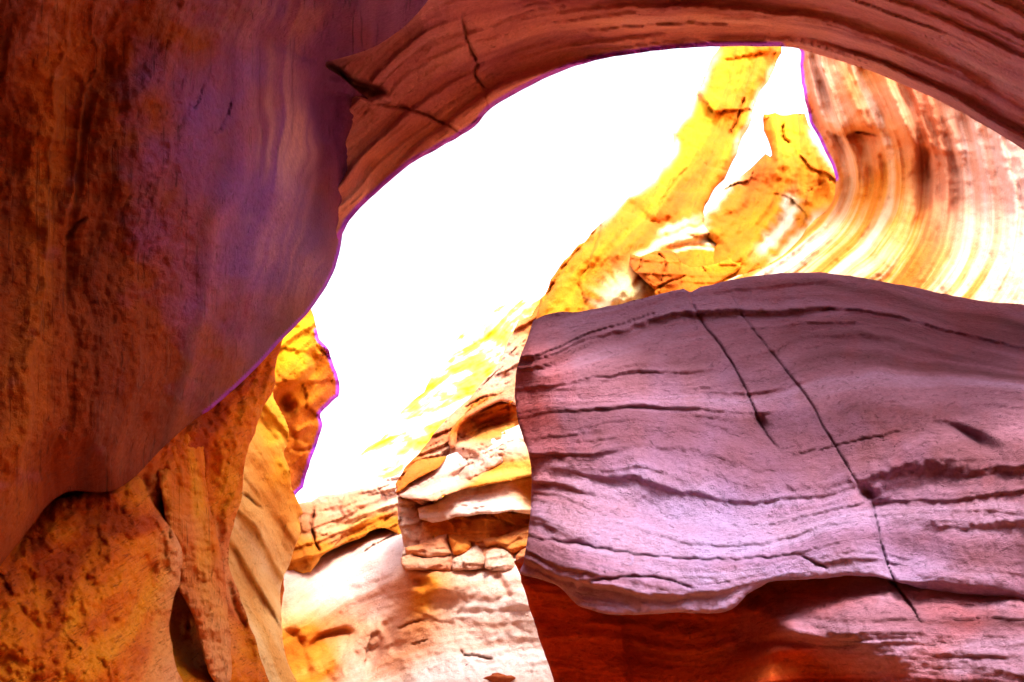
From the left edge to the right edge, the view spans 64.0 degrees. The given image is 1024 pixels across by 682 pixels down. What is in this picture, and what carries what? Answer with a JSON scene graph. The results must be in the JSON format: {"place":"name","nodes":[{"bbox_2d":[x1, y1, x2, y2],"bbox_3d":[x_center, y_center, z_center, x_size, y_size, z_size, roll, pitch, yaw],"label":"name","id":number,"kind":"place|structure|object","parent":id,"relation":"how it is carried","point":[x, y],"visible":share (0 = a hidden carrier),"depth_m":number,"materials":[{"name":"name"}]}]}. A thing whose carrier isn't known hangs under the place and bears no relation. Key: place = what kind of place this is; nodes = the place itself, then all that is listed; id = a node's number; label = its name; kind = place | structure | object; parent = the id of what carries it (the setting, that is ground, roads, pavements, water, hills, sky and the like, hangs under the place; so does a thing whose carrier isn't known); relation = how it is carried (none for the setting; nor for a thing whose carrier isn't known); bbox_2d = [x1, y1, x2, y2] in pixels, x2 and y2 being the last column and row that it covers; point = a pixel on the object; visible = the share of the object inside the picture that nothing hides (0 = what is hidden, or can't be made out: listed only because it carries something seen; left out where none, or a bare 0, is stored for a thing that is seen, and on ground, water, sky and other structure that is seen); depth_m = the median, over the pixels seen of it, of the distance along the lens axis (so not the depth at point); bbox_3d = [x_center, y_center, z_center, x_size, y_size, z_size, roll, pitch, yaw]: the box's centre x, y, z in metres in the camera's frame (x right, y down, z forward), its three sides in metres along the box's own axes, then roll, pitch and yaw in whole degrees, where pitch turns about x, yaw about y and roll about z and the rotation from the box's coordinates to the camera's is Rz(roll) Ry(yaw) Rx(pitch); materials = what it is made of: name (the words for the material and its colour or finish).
{"place":"outdoors","nodes":[
{"label":"outdoors","id":0,"kind":"place"},
{"bbox_2d":[295,47,822,497],"label":"sky","id":1,"kind":"structure","parent":0,"point":[485,219],"materials":[{"name":"white"}]},
{"bbox_3d":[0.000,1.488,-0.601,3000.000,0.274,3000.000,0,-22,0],"label":"ground","id":2,"kind":"structure","parent":0,"visible":0},
{"bbox_2d":[0,339,282,681],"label":"pitted rock","id":3,"kind":"object","parent":2,"relation":"on","point":[136,584],"visible":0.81,"depth_m":4.66,"materials":[{"name":"orange stone"}]},
{"bbox_2d":[228,392,302,681],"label":"pale cliff","id":4,"kind":"structure","parent":2,"relation":"on","point":[265,534],"depth_m":9.07,"materials":[{"name":"orange stone"}]},
{"bbox_2d":[281,473,553,681],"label":"back slope","id":5,"kind":"structure","parent":2,"relation":"on","point":[360,603],"depth_m":11.41,"materials":[{"name":"white stone"}]},
{"bbox_2d":[273,310,339,620],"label":"yellow crag","id":6,"kind":"structure","parent":5,"relation":"on","point":[306,389],"depth_m":12.32,"materials":[{"name":"stone"}]},
{"bbox_2d":[395,304,538,570],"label":"layered buttress","id":7,"kind":"structure","parent":5,"relation":"on","point":[470,463],"depth_m":12.04,"materials":[{"name":"beige stone"}]},
{"bbox_2d":[483,673,515,681],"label":"fallen stone","id":8,"kind":"object","parent":5,"relation":"on","point":[496,677],"visible":1,"depth_m":9.85,"materials":[{"name":"orange stone"}]},
{"bbox_2d":[529,46,782,331],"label":"golden ridge","id":9,"kind":"structure","parent":5,"relation":"on","point":[663,209],"depth_m":17.65,"materials":[{"name":"stone"}]},
{"bbox_2d":[629,250,741,294],"bbox_3d":[3.162,-0.896,14.833,3.803,2.648,1.759,17,-28,-36],"label":"brown boulder","id":10,"kind":"object","parent":9,"relation":"on","point":[661,272],"visible":0.6,"depth_m":13.86,"materials":[{"name":"stone"}]},
{"bbox_2d":[703,113,835,277],"bbox_3d":[5.886,-3.647,18.650,3.099,9.219,7.926,-10,-24,24],"label":"orange pinnacle","id":11,"kind":"object","parent":9,"relation":"on","point":[765,209],"visible":0.68,"depth_m":17.50,"materials":[{"name":"stone"}]},
{"bbox_2d":[297,285,548,502],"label":"cliff","id":12,"kind":"structure","parent":2,"relation":"on","point":[462,374],"depth_m":43.12,"materials":[{"name":"stone"}]},
{"bbox_2d":[0,0,1023,565],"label":"rock overhang","id":13,"kind":"object","parent":2,"relation":"on","point":[188,188],"visible":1,"depth_m":4.27,"materials":[{"name":"stone"}]},
{"bbox_2d":[514,269,1023,681],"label":"mauve boulder","id":14,"kind":"object","parent":2,"relation":"on","point":[818,476],"visible":1,"depth_m":5.00,"materials":[{"name":"stone"}]},
{"bbox_2d":[727,49,1023,304],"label":"striped cliff","id":15,"kind":"structure","parent":2,"relation":"on","point":[929,193],"depth_m":12.86,"materials":[{"name":"stone"}]}
]}

